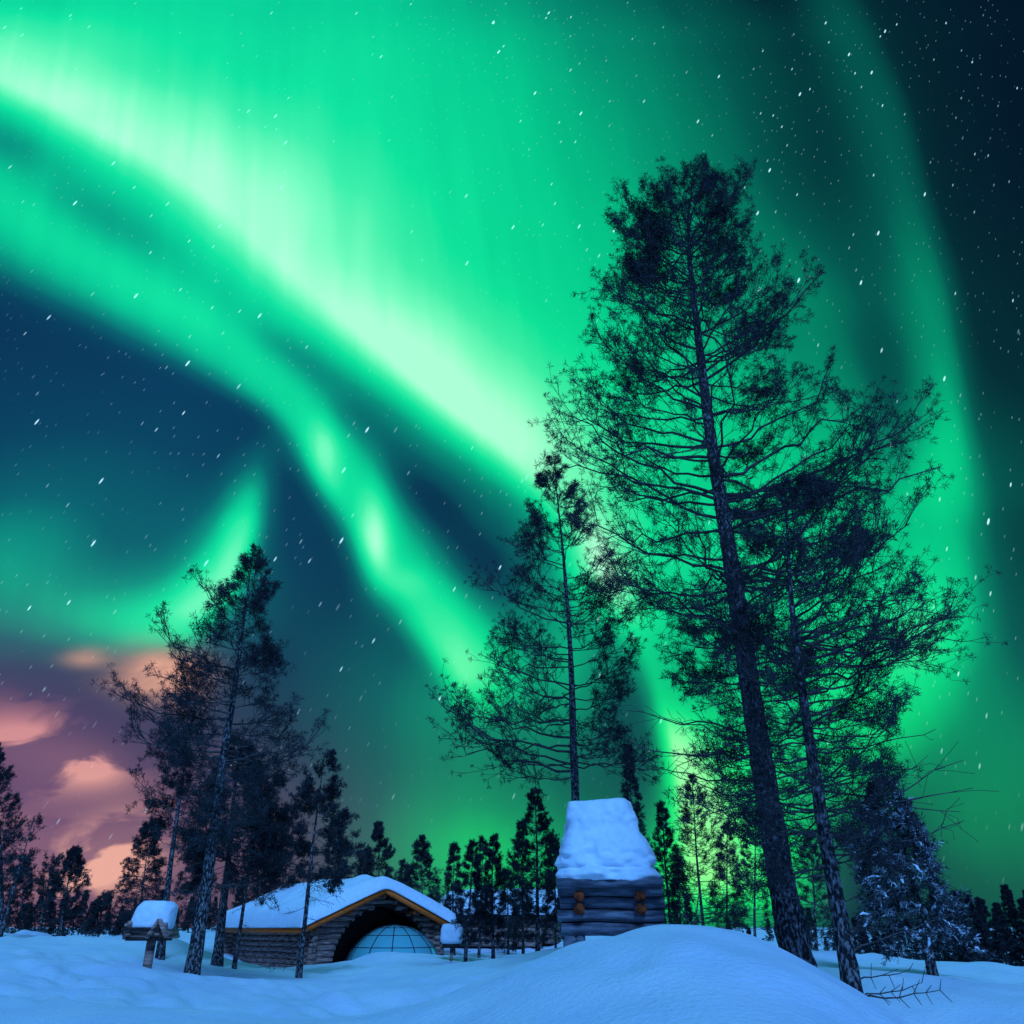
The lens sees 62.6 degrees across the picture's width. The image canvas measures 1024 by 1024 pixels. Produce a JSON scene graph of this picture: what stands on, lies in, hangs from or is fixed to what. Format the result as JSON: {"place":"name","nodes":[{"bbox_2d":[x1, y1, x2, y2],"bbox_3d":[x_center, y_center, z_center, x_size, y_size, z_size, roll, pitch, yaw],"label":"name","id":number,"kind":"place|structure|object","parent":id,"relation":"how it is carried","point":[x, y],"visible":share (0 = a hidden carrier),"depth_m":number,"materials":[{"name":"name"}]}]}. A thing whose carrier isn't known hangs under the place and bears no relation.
{"place":"outdoors","nodes":[
{"label":"outdoors","id":0,"kind":"place"},
{"bbox_2d":[439,888,559,946],"bbox_3d":[-0.461,19.942,41.455,6.000,2.559,4.200,-8,-27,16],"label":"cabin","id":1,"kind":"object","parent":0,"point":[532,944],"visible":0.08,"depth_m":39.82,"materials":[{"name":"brown wood"}]},
{"bbox_2d":[0,924,1023,1023],"bbox_3d":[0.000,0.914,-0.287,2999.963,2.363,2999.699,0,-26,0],"label":"snow ground","id":2,"kind":"structure","parent":0,"point":[674,974],"depth_m":8.66,"materials":[{"name":"white snow"}]},
{"bbox_2d":[5,907,12,932],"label":"spruce tree","id":3,"kind":"object","parent":2,"relation":"on","point":[7,930],"visible":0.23,"depth_m":38.02,"materials":[{"name":"green plant"}]},
{"bbox_2d":[8,904,26,933],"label":"spruce tree","id":4,"kind":"object","parent":2,"relation":"on","point":[15,927],"visible":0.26,"depth_m":52.04,"materials":[{"name":"green plant"}]},
{"bbox_2d":[0,742,39,931],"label":"spruce tree","id":5,"kind":"object","parent":2,"relation":"on","point":[7,774],"visible":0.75,"depth_m":28.09,"materials":[{"name":"green plant"}]},
{"bbox_2d":[4,853,39,930],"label":"spruce tree","id":6,"kind":"object","parent":2,"relation":"on","point":[26,886],"visible":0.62,"depth_m":32.62,"materials":[{"name":"green plant"}]},
{"bbox_2d":[0,812,47,936],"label":"pine tree","id":7,"kind":"object","parent":2,"relation":"on","point":[10,857],"visible":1,"depth_m":24.00,"materials":[{"name":"green plant"}]},
{"bbox_2d":[21,912,33,930],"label":"spruce tree","id":8,"kind":"object","parent":2,"relation":"on","point":[26,928],"visible":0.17,"depth_m":39.61,"materials":[{"name":"green plant"}]},
{"bbox_2d":[29,896,44,932],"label":"spruce tree","id":9,"kind":"object","parent":2,"relation":"on","point":[37,911],"visible":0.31,"depth_m":50.56,"materials":[{"name":"green plant"}]},
{"bbox_2d":[34,892,55,934],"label":"spruce tree","id":10,"kind":"object","parent":2,"relation":"on","point":[46,926],"visible":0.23,"depth_m":37.48,"materials":[{"name":"green plant"}]},
{"bbox_2d":[32,850,65,931],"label":"pine tree","id":11,"kind":"object","parent":2,"relation":"on","point":[55,863],"visible":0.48,"depth_m":31.14,"materials":[{"name":"green plant"}]},
{"bbox_2d":[49,894,69,935],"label":"spruce tree","id":12,"kind":"object","parent":2,"relation":"on","point":[54,928],"visible":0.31,"depth_m":37.58,"materials":[{"name":"green plant"}]},
{"bbox_2d":[38,843,92,935],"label":"pine tree","id":13,"kind":"object","parent":2,"relation":"on","point":[74,855],"visible":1,"depth_m":28.18,"materials":[{"name":"green plant"}]},
{"bbox_2d":[66,918,75,934],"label":"spruce tree","id":14,"kind":"object","parent":2,"relation":"on","point":[69,927],"visible":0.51,"depth_m":46.64,"materials":[{"name":"green plant"}]},
{"bbox_2d":[71,890,88,934],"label":"spruce tree","id":15,"kind":"object","parent":2,"relation":"on","point":[80,920],"visible":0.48,"depth_m":47.21,"materials":[{"name":"green plant"}]},
{"bbox_2d":[79,901,93,934],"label":"spruce tree","id":16,"kind":"object","parent":2,"relation":"on","point":[87,915],"visible":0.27,"depth_m":46.04,"materials":[{"name":"green plant"}]},
{"bbox_2d":[79,890,117,936],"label":"spruce tree","id":17,"kind":"object","parent":2,"relation":"on","point":[97,908],"visible":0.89,"depth_m":32.33,"materials":[{"name":"green plant"}]},
{"bbox_2d":[108,910,132,935],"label":"spruce tree","id":18,"kind":"object","parent":2,"relation":"on","point":[120,924],"visible":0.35,"depth_m":33.97,"materials":[{"name":"green plant"}]},
{"bbox_2d":[101,820,173,921],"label":"spruce tree","id":19,"kind":"object","parent":2,"relation":"on","point":[145,833],"visible":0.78,"depth_m":30.21,"materials":[{"name":"green plant"}]},
{"bbox_2d":[121,901,179,968],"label":"feeder house","id":20,"kind":"structure","parent":2,"relation":"on","point":[151,923],"depth_m":15.05,"materials":[{"name":"brown wood"}]},
{"bbox_2d":[125,719,235,959],"bbox_3d":[-9.893,9.306,24.504,3.240,7.300,2.468,8,-27,-16],"label":"pine tree","id":21,"kind":"object","parent":2,"relation":"on","point":[159,824],"visible":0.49,"depth_m":24.70,"materials":[{"name":"green plant"}]},
{"bbox_2d":[180,898,193,932],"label":"spruce tree","id":22,"kind":"object","parent":2,"relation":"on","point":[187,927],"visible":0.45,"depth_m":53.61,"materials":[{"name":"green plant"}]},
{"bbox_2d":[174,830,218,928],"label":"spruce tree","id":23,"kind":"object","parent":2,"relation":"on","point":[195,898],"visible":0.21,"depth_m":33.43,"materials":[{"name":"green plant"}]},
{"bbox_2d":[89,543,330,974],"bbox_3d":[-6.733,5.364,18.836,4.921,9.938,3.838,-16,-31,30],"label":"pine tree","id":24,"kind":"object","parent":2,"relation":"on","point":[193,963],"visible":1,"depth_m":18.72,"materials":[{"name":"green plant"}]},
{"bbox_2d":[206,896,218,930],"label":"spruce tree","id":25,"kind":"object","parent":2,"relation":"on","point":[216,902],"visible":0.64,"depth_m":54.78,"materials":[{"name":"green plant"}]},
{"bbox_2d":[174,731,293,966],"bbox_3d":[-8.068,10.012,25.168,3.212,6.983,3.375,-22,-34,38],"label":"spruce tree","id":26,"kind":"object","parent":2,"relation":"on","point":[217,958],"visible":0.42,"depth_m":24.56,"materials":[{"name":"green plant"}]},
{"bbox_2d":[232,884,244,908],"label":"spruce tree","id":27,"kind":"object","parent":2,"relation":"on","point":[237,897],"visible":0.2,"depth_m":44.82,"materials":[{"name":"green plant"}]},
{"bbox_2d":[231,812,290,907],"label":"spruce tree","id":28,"kind":"object","parent":2,"relation":"on","point":[244,877],"visible":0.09,"depth_m":40.24,"materials":[{"name":"green plant"}]},
{"bbox_2d":[216,751,317,968],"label":"pine tree","id":29,"kind":"object","parent":2,"relation":"on","point":[287,818],"visible":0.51,"depth_m":24.86,"materials":[{"name":"green plant"}]},
{"bbox_2d":[261,813,301,892],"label":"spruce tree","id":30,"kind":"object","parent":2,"relation":"on","point":[288,885],"visible":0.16,"depth_m":38.38,"materials":[{"name":"green plant"}]},
{"bbox_2d":[267,748,366,977],"bbox_3d":[-5.143,9.438,22.600,2.480,6.123,2.223,0,-26,0],"label":"pine tree","id":31,"kind":"object","parent":2,"relation":"on","point":[302,847],"visible":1,"depth_m":22.81,"materials":[{"name":"green plant"}]},
{"bbox_2d":[214,874,455,967],"bbox_3d":[-7.239,17.191,34.552,6.560,4.018,10.968,17,-31,-31],"label":"log cabin","id":32,"kind":"object","parent":2,"relation":"on","point":[369,914],"visible":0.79,"depth_m":32.27,"materials":[{"name":"brown wood"}]},
{"bbox_2d":[317,817,353,879],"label":"spruce tree","id":33,"kind":"object","parent":2,"relation":"on","point":[331,860],"visible":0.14,"depth_m":41.63,"materials":[{"name":"green plant"}]},
{"bbox_2d":[353,846,375,876],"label":"spruce tree","id":34,"kind":"object","parent":2,"relation":"on","point":[366,848],"visible":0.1,"depth_m":44.35,"materials":[{"name":"green plant"}]},
{"bbox_2d":[354,820,401,881],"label":"pine tree","id":35,"kind":"object","parent":2,"relation":"on","point":[377,833],"visible":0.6,"depth_m":42.59,"materials":[{"name":"green plant"}]},
{"bbox_2d":[396,858,413,888],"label":"spruce tree","id":36,"kind":"object","parent":2,"relation":"on","point":[402,867],"visible":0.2,"depth_m":44.11,"materials":[{"name":"green plant"}]},
{"bbox_2d":[401,834,447,903],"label":"spruce tree","id":37,"kind":"object","parent":2,"relation":"on","point":[423,855],"visible":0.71,"depth_m":40.46,"materials":[{"name":"green plant"}]},
{"bbox_2d":[440,923,463,960],"bbox_3d":[-1.971,14.215,27.555,0.760,1.327,0.674,0,-26,0],"label":"post box","id":38,"kind":"object","parent":2,"relation":"on","point":[450,939],"visible":0.9,"depth_m":27.42,"materials":[{"name":"white wood"}]},
{"bbox_2d":[443,841,470,955],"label":"spruce tree","id":39,"kind":"object","parent":2,"relation":"on","point":[452,856],"visible":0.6,"depth_m":36.57,"materials":[{"name":"green plant"}]},
{"bbox_2d":[450,838,485,961],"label":"pine tree","id":40,"kind":"object","parent":2,"relation":"on","point":[470,856],"visible":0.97,"depth_m":28.12,"materials":[{"name":"green plant"}]},
{"bbox_2d":[462,834,495,957],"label":"spruce tree","id":41,"kind":"object","parent":2,"relation":"on","point":[483,845],"visible":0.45,"depth_m":34.43,"materials":[{"name":"green plant"}]},
{"bbox_2d":[478,832,512,958],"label":"pine tree","id":42,"kind":"object","parent":2,"relation":"on","point":[489,892],"visible":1,"depth_m":28.01,"materials":[{"name":"green plant"}]},
{"bbox_2d":[493,865,520,954],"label":"spruce tree","id":43,"kind":"object","parent":2,"relation":"on","point":[507,885],"visible":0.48,"depth_m":35.83,"materials":[{"name":"green plant"}]},
{"bbox_2d":[505,817,535,953],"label":"spruce tree","id":44,"kind":"object","parent":2,"relation":"on","point":[520,825],"visible":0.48,"depth_m":30.69,"materials":[{"name":"green plant"}]},
{"bbox_2d":[505,786,560,951],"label":"pine tree","id":45,"kind":"object","parent":2,"relation":"on","point":[547,839],"visible":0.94,"depth_m":24.88,"materials":[{"name":"green plant"}]},
{"bbox_2d":[424,453,664,940],"bbox_3d":[0.794,4.434,22.378,5.531,13.772,5.142,-15,-30,27],"label":"pine tree","id":46,"kind":"object","parent":2,"relation":"on","point":[537,516],"visible":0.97,"depth_m":22.36,"materials":[{"name":"green plant"}]},
{"bbox_2d":[534,836,562,948],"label":"spruce tree","id":47,"kind":"object","parent":2,"relation":"on","point":[557,906],"visible":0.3,"depth_m":28.80,"materials":[{"name":"green plant"}]},
{"bbox_2d":[555,798,665,946],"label":"log storehouse","id":48,"kind":"structure","parent":2,"relation":"on","point":[609,880],"depth_m":12.66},
{"bbox_2d":[618,743,652,843],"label":"spruce tree","id":49,"kind":"object","parent":2,"relation":"on","point":[628,773],"visible":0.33,"depth_m":28.70,"materials":[{"name":"green plant"}]},
{"bbox_2d":[649,799,687,923],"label":"pine tree","id":50,"kind":"object","parent":2,"relation":"on","point":[668,841],"visible":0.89,"depth_m":20.28,"materials":[{"name":"green plant"}]},
{"bbox_2d":[672,912,679,923],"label":"spruce tree","id":51,"kind":"object","parent":2,"relation":"on","point":[676,917],"visible":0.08,"depth_m":34.75,"materials":[{"name":"green plant"}]},
{"bbox_2d":[664,862,697,924],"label":"spruce tree","id":52,"kind":"object","parent":2,"relation":"on","point":[679,912],"visible":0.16,"depth_m":24.39,"materials":[{"name":"green plant"}]},
{"bbox_2d":[683,901,692,924],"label":"spruce tree","id":53,"kind":"object","parent":2,"relation":"on","point":[691,920],"visible":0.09,"depth_m":28.17,"materials":[{"name":"green plant"}]},
{"bbox_2d":[675,887,704,925],"bbox_3d":[1.702,3.794,7.975,0.270,0.487,0.192,0,-26,0],"label":"fallen twig","id":54,"kind":"object","parent":2,"relation":"on","point":[697,917],"visible":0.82,"depth_m":7.94,"materials":[{"name":"plant"}]},
{"bbox_2d":[663,773,748,929],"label":"spruce tree","id":55,"kind":"object","parent":2,"relation":"on","point":[685,811],"visible":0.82,"depth_m":22.17,"materials":[{"name":"green plant"}]},
{"bbox_2d":[704,820,750,931],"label":"spruce tree","id":56,"kind":"object","parent":2,"relation":"on","point":[733,895],"visible":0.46,"depth_m":24.79,"materials":[{"name":"green plant"}]},
{"bbox_2d":[528,151,954,967],"bbox_3d":[4.565,-0.582,15.549,8.629,17.004,6.281,0,-26,0],"label":"pine tree","id":57,"kind":"object","parent":2,"relation":"on","point":[644,265],"visible":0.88,"depth_m":16.04,"materials":[{"name":"green plant"}]},
{"bbox_2d":[721,808,773,936],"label":"spruce tree","id":58,"kind":"object","parent":2,"relation":"on","point":[766,906],"visible":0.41,"depth_m":23.54,"materials":[{"name":"green plant"}]},
{"bbox_2d":[764,918,774,940],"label":"spruce tree","id":59,"kind":"object","parent":2,"relation":"on","point":[771,936],"visible":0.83,"depth_m":41.97,"materials":[{"name":"green plant"}]},
{"bbox_2d":[805,916,814,949],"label":"spruce tree","id":60,"kind":"object","parent":2,"relation":"on","point":[810,933],"visible":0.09,"depth_m":35.13,"materials":[{"name":"green plant"}]},
{"bbox_2d":[805,907,818,938],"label":"spruce tree","id":61,"kind":"object","parent":2,"relation":"on","point":[810,919],"visible":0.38,"depth_m":42.50,"materials":[{"name":"green plant"}]},
{"bbox_2d":[796,830,835,950],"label":"spruce tree","id":62,"kind":"object","parent":2,"relation":"on","point":[811,909],"visible":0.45,"depth_m":21.71,"materials":[{"name":"green plant"}]},
{"bbox_2d":[662,468,1007,993],"bbox_3d":[4.441,2.899,10.953,4.600,7.989,3.698,-12,-29,24],"label":"pine tree","id":63,"kind":"object","parent":2,"relation":"on","point":[824,834],"visible":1,"depth_m":10.94,"materials":[{"name":"green plant"}]},
{"bbox_2d":[859,963,912,987],"bbox_3d":[4.339,5.420,9.830,0.841,0.269,0.111,4,-27,-8],"label":"fallen twig","id":64,"kind":"object","parent":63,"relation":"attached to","point":[883,975],"visible":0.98,"depth_m":9.82,"materials":[{"name":"brown wood"}]},
{"bbox_2d":[851,917,866,953],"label":"spruce tree","id":65,"kind":"object","parent":2,"relation":"on","point":[855,939],"visible":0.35,"depth_m":29.97,"materials":[{"name":"green plant"}]},
{"bbox_2d":[857,922,875,953],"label":"spruce tree","id":66,"kind":"object","parent":2,"relation":"on","point":[866,940],"visible":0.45,"depth_m":25.11,"materials":[{"name":"green plant"}]},
{"bbox_2d":[870,929,881,952],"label":"spruce tree","id":67,"kind":"object","parent":2,"relation":"on","point":[871,939],"visible":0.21,"depth_m":29.96,"materials":[{"name":"green plant"}]},
{"bbox_2d":[872,930,886,954],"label":"spruce tree","id":68,"kind":"object","parent":2,"relation":"on","point":[878,948],"visible":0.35,"depth_m":28.29,"materials":[{"name":"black plant"}]},
{"bbox_2d":[887,940,898,957],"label":"spruce tree","id":69,"kind":"object","parent":2,"relation":"on","point":[892,951],"visible":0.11,"depth_m":27.52,"materials":[{"name":"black plant"}]},
{"bbox_2d":[895,922,912,958],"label":"spruce tree","id":70,"kind":"object","parent":2,"relation":"on","point":[906,954],"visible":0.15,"depth_m":29.73,"materials":[{"name":"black plant"}]},
{"bbox_2d":[865,967,952,1007],"bbox_3d":[4.532,5.423,9.595,1.241,0.425,0.301,6,-27,-12],"label":"fallen twig","id":71,"kind":"object","parent":2,"relation":"on","point":[882,997],"visible":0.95,"depth_m":9.60,"materials":[{"name":"brown wood"}]},
{"bbox_2d":[904,919,921,959],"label":"spruce tree","id":72,"kind":"object","parent":2,"relation":"on","point":[911,943],"visible":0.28,"depth_m":24.67,"materials":[{"name":"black plant"}]},
{"bbox_2d":[835,775,997,975],"bbox_3d":[7.299,6.797,15.575,2.315,3.904,2.248,-18,-31,32],"label":"spruce tree","id":73,"kind":"object","parent":2,"relation":"on","point":[923,850],"visible":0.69,"depth_m":15.20,"materials":[{"name":"green plant"}]},
{"bbox_2d":[914,936,923,959],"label":"spruce tree","id":74,"kind":"object","parent":2,"relation":"on","point":[921,957],"visible":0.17,"depth_m":28.51,"materials":[{"name":"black plant"}]},
{"bbox_2d":[917,935,935,959],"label":"spruce tree","id":75,"kind":"object","parent":2,"relation":"on","point":[922,954],"visible":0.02,"depth_m":25.77,"materials":[{"name":"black plant"}]},
{"bbox_2d":[926,921,941,960],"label":"spruce tree","id":76,"kind":"object","parent":2,"relation":"on","point":[934,948],"visible":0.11,"depth_m":27.67,"materials":[{"name":"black plant"}]},
{"bbox_2d":[928,875,955,958],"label":"spruce tree","id":77,"kind":"object","parent":2,"relation":"on","point":[937,954],"visible":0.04,"depth_m":28.14,"materials":[{"name":"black plant"}]},
{"bbox_2d":[936,936,948,960],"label":"spruce tree","id":78,"kind":"object","parent":2,"relation":"on","point":[943,957],"visible":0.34,"depth_m":25.77,"materials":[{"name":"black plant"}]},
{"bbox_2d":[938,916,973,961],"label":"spruce tree","id":79,"kind":"object","parent":2,"relation":"on","point":[950,958],"visible":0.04,"depth_m":26.51,"materials":[{"name":"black plant"}]},
{"bbox_2d":[951,908,977,959],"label":"spruce tree","id":80,"kind":"object","parent":2,"relation":"on","point":[958,958],"visible":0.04,"depth_m":25.68,"materials":[{"name":"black plant"}]},
{"bbox_2d":[947,889,987,961],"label":"spruce tree","id":81,"kind":"object","parent":2,"relation":"on","point":[972,957],"visible":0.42,"depth_m":25.19,"materials":[{"name":"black plant"}]},
{"bbox_2d":[963,894,998,961],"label":"spruce tree","id":82,"kind":"object","parent":2,"relation":"on","point":[977,918],"visible":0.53,"depth_m":27.89,"materials":[{"name":"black plant"}]},
{"bbox_2d":[974,897,998,961],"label":"spruce tree","id":83,"kind":"object","parent":2,"relation":"on","point":[979,909],"visible":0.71,"depth_m":28.12,"materials":[{"name":"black plant"}]},
{"bbox_2d":[972,898,1001,958],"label":"spruce tree","id":84,"kind":"object","parent":2,"relation":"on","point":[987,913],"visible":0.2,"depth_m":30.40,"materials":[{"name":"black plant"}]},
{"bbox_2d":[990,907,1015,964],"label":"spruce tree","id":85,"kind":"object","parent":2,"relation":"on","point":[992,919],"visible":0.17,"depth_m":27.87,"materials":[{"name":"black plant"}]},
{"bbox_2d":[990,902,1021,965],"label":"spruce tree","id":86,"kind":"object","parent":2,"relation":"on","point":[996,914],"visible":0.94,"depth_m":25.70,"materials":[{"name":"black plant"}]},
{"bbox_2d":[999,884,1022,961],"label":"spruce tree","id":87,"kind":"object","parent":2,"relation":"on","point":[1003,896],"visible":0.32,"depth_m":30.14,"materials":[{"name":"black plant"}]},
{"bbox_2d":[1005,889,1023,966],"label":"spruce tree","id":88,"kind":"object","parent":2,"relation":"on","point":[1011,914],"visible":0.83,"depth_m":25.77,"materials":[{"name":"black plant"}]},
{"bbox_2d":[1013,897,1023,964],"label":"spruce tree","id":89,"kind":"object","parent":2,"relation":"on","point":[1020,906],"visible":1,"depth_m":25.31,"materials":[{"name":"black plant"}]},
{"bbox_2d":[0,0,1023,927],"label":"sky","id":90,"kind":"structure","parent":0,"point":[295,280],"materials":[{"name":"green"}]}
]}

